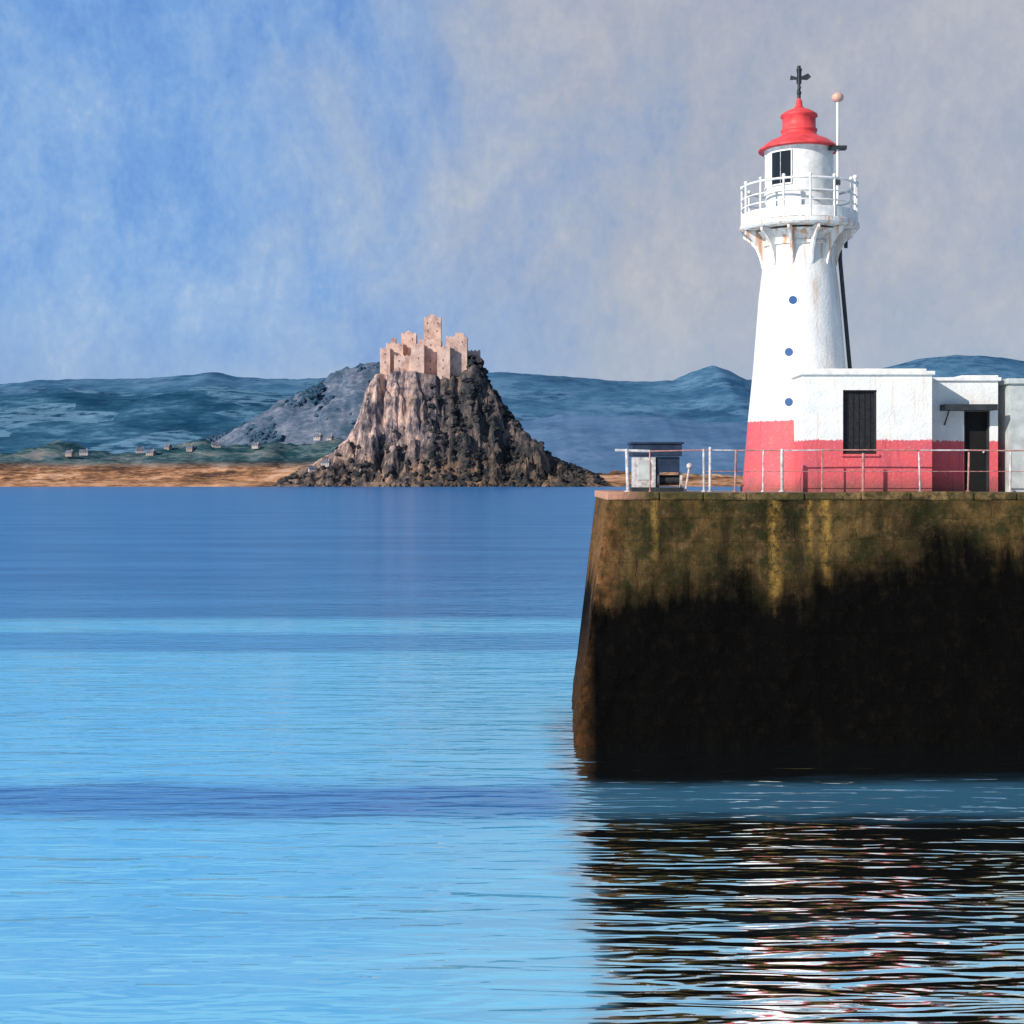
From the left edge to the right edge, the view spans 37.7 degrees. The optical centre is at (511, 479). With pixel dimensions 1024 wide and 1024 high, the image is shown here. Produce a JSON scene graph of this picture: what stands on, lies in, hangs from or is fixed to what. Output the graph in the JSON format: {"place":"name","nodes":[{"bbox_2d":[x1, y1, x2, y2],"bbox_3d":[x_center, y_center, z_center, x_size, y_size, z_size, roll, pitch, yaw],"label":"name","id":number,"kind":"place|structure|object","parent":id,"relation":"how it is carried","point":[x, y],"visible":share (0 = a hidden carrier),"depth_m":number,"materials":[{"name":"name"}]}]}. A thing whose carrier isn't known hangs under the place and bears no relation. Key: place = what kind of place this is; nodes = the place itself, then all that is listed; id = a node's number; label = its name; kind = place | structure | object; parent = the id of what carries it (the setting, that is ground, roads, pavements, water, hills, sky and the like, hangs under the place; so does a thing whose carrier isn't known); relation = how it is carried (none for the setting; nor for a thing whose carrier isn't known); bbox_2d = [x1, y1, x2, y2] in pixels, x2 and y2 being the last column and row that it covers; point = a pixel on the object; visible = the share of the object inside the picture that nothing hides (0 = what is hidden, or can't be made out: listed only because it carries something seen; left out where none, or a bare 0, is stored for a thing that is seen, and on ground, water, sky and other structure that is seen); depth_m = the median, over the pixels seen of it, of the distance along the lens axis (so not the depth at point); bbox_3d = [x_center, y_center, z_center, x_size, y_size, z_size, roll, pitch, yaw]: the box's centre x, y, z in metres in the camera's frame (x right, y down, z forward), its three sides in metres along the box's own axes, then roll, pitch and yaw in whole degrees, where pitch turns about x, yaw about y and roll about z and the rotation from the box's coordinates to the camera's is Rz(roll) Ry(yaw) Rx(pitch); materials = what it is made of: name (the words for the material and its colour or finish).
{"place":"outdoors","nodes":[
{"label":"outdoors","id":0,"kind":"place"},
{"bbox_2d":[0,479,276,486],"bbox_3d":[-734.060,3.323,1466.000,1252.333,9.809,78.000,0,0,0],"label":"beach","id":1,"kind":"structure","parent":0,"point":[120,483],"depth_m":1434.67,"materials":[{"name":"orange sand"}]},
{"bbox_2d":[0,386,531,453],"bbox_3d":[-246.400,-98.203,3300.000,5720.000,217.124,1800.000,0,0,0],"label":"coastal hills","id":2,"kind":"structure","parent":0,"point":[109,422],"depth_m":2915.62,"materials":[{"name":"teal plant"}]},
{"bbox_2d":[216,362,379,445],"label":"wooded slope","id":3,"kind":"structure","parent":0,"point":[300,425],"depth_m":1669.05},
{"bbox_2d":[204,362,379,444],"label":"woodland","id":4,"kind":"object","parent":3,"relation":"on","point":[314,392],"visible":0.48,"depth_m":1697.40,"materials":[{"name":"blue plant"}]},
{"bbox_2d":[0,438,742,486],"bbox_3d":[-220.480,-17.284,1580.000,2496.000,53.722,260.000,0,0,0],"label":"shore land","id":5,"kind":"structure","parent":0,"point":[273,461],"depth_m":1502.93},
{"bbox_2d":[65,449,74,456],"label":"cottage","id":6,"kind":"structure","parent":5,"relation":"on","point":[69,453],"depth_m":1518.18,"materials":[{"name":"stone"}]},
{"bbox_2d":[79,448,88,455],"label":"cottage","id":7,"kind":"structure","parent":5,"relation":"on","point":[83,452],"depth_m":1521.91,"materials":[{"name":"stone"}]},
{"bbox_2d":[135,446,144,452],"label":"cottage","id":8,"kind":"structure","parent":5,"relation":"on","point":[140,449],"depth_m":1524.10,"materials":[{"name":"stone"}]},
{"bbox_2d":[146,449,155,455],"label":"cottage","id":9,"kind":"structure","parent":5,"relation":"on","point":[150,452],"depth_m":1514.16,"materials":[{"name":"stone"}]},
{"bbox_2d":[164,443,171,449],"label":"cottage","id":10,"kind":"structure","parent":5,"relation":"on","point":[168,446],"depth_m":1528.11,"materials":[{"name":"stone"}]},
{"bbox_2d":[186,444,193,451],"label":"cottage","id":11,"kind":"structure","parent":5,"relation":"on","point":[189,448],"depth_m":1519.87,"materials":[{"name":"stone"}]},
{"bbox_2d":[211,441,220,447],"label":"cottage","id":12,"kind":"structure","parent":5,"relation":"on","point":[216,444],"depth_m":1528.30,"materials":[{"name":"stone"}]},
{"bbox_2d":[251,442,259,448],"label":"cottage","id":13,"kind":"structure","parent":5,"relation":"on","point":[255,445],"depth_m":1524.02,"materials":[{"name":"stone"}]},
{"bbox_2d":[313,433,322,440],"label":"cottage","id":14,"kind":"structure","parent":5,"relation":"on","point":[317,437],"depth_m":1558.28,"materials":[{"name":"stone"}]},
{"bbox_2d":[326,434,333,440],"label":"cottage","id":15,"kind":"structure","parent":5,"relation":"on","point":[330,437],"depth_m":1554.43,"materials":[{"name":"stone"}]},
{"bbox_2d":[265,364,614,486],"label":"rocky island","id":16,"kind":"structure","parent":0,"point":[396,401],"depth_m":1443.61,"materials":[{"name":"stone"}]},
{"bbox_2d":[308,465,315,471],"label":"cottage","id":17,"kind":"structure","parent":16,"relation":"on","point":[311,468],"depth_m":1438.06,"materials":[{"name":"stone"}]},
{"bbox_2d":[321,459,330,466],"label":"cottage","id":18,"kind":"structure","parent":16,"relation":"on","point":[326,463],"depth_m":1433.99,"materials":[{"name":"stone"}]},
{"bbox_2d":[380,315,480,378],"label":"castle","id":19,"kind":"structure","parent":16,"relation":"on","point":[429,353],"depth_m":1480.00,"materials":[{"name":"stone"}]},
{"bbox_2d":[384,322,476,377],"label":"castle windows","id":20,"kind":"structure","parent":19,"relation":"in","point":[427,322],"depth_m":1479.95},
{"bbox_2d":[277,355,604,484],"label":"island scrub","id":21,"kind":"object","parent":16,"relation":"on","point":[457,441],"visible":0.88,"depth_m":1436.11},
{"bbox_2d":[0,486,1023,1023],"bbox_3d":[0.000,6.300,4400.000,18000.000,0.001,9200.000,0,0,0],"label":"sea water","id":22,"kind":"structure","parent":0,"point":[292,756],"depth_m":28.51,"materials":[{"name":"blue liquid"}]},
{"bbox_2d":[352,482,457,486],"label":"island harbour wall","id":23,"kind":"structure","parent":22,"relation":"in","point":[371,484],"depth_m":1396.00,"materials":[{"name":"stone"}]},
{"bbox_2d":[306,480,598,486],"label":"shore rocks","id":24,"kind":"object","parent":22,"relation":"in","point":[468,484],"visible":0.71,"depth_m":1394.96,"materials":[{"name":"stone"}]},
{"bbox_2d":[520,414,747,475],"bbox_3d":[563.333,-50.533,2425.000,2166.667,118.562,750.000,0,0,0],"label":"coastal lowland","id":25,"kind":"structure","parent":22,"relation":"in","point":[591,443],"depth_m":2312.02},
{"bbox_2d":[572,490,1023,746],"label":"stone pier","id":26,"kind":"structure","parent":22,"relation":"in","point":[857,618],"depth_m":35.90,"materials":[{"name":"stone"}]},
{"bbox_2d":[627,442,692,491],"bbox_3d":[3.809,-0.337,38.700,1.608,1.262,1.100,0,0,0],"label":"deck winch unit","id":27,"kind":"object","parent":26,"relation":"on","point":[665,461],"visible":0.93,"depth_m":38.25,"materials":[{"name":"white paint"}]},
{"bbox_2d":[739,65,859,491],"bbox_3d":[7.615,-5.337,39.800,3.131,11.295,3.131,0,0,0],"label":"lighthouse","id":28,"kind":"object","parent":26,"relation":"on","point":[801,234],"visible":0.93,"depth_m":38.94,"materials":[{"name":"paint"}]},
{"bbox_2d":[784,295,797,406],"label":"porthole windows","id":29,"kind":"structure","parent":28,"relation":"in","point":[792,299],"depth_m":38.70,"materials":[{"name":"blue glass"}]},
{"bbox_2d":[764,148,833,191],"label":"lantern windows","id":30,"kind":"structure","parent":28,"relation":"in","point":[781,160],"depth_m":39.17,"materials":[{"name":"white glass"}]},
{"bbox_2d":[615,447,1023,491],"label":"pier railing","id":31,"kind":"object","parent":26,"relation":"on","point":[781,471],"visible":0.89,"depth_m":36.73,"materials":[{"name":"metal"}]},
{"bbox_2d":[793,375,931,491],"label":"walls","id":32,"kind":"structure","parent":26,"relation":"on","point":[903,411],"depth_m":37.30,"materials":[{"name":"paint"}]},
{"bbox_2d":[841,390,878,455],"bbox_3d":[8.654,-1.412,37.360,0.945,1.652,0.220,0,0,0],"label":"shuttered window","id":33,"kind":"structure","parent":32,"relation":"attached to","point":[859,419],"depth_m":37.42,"materials":[{"name":"paint"}]},
{"bbox_2d":[790,369,934,378],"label":"roof slab","id":34,"kind":"structure","parent":32,"relation":"on","point":[862,372],"depth_m":37.23,"materials":[{"name":"white concrete"}]},
{"bbox_2d":[998,378,1023,491],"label":"harbour store","id":35,"kind":"structure","parent":26,"relation":"on","point":[1010,413],"depth_m":38.00,"materials":[{"name":"white paint"}]},
{"bbox_2d":[0,355,1023,422],"bbox_3d":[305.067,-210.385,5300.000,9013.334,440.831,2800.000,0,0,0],"label":"distant hills","id":36,"kind":"structure","parent":0,"point":[712,394],"depth_m":4894.38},
{"bbox_2d":[0,0,1023,383],"label":"sky","id":37,"kind":"structure","parent":0,"point":[265,189],"materials":[{"name":"blue"}]},
{"bbox_2d":[932,381,997,491],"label":"annex walls","id":38,"kind":"structure","parent":0,"point":[949,435],"depth_m":38.15,"materials":[{"name":"white paint"}]},
{"bbox_2d":[932,375,1000,380],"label":"annex roof slab","id":39,"kind":"structure","parent":38,"relation":"on","point":[978,378],"depth_m":38.08,"materials":[{"name":"white concrete"}]},
{"bbox_2d":[940,404,997,490],"bbox_3d":[11.537,-0.807,38.000,1.321,2.195,0.700,0,0,0],"label":"canopy and door","id":40,"kind":"object","parent":38,"relation":"attached to","point":[976,426],"visible":0.91,"depth_m":38.31,"materials":[{"name":"metal"}]}
]}

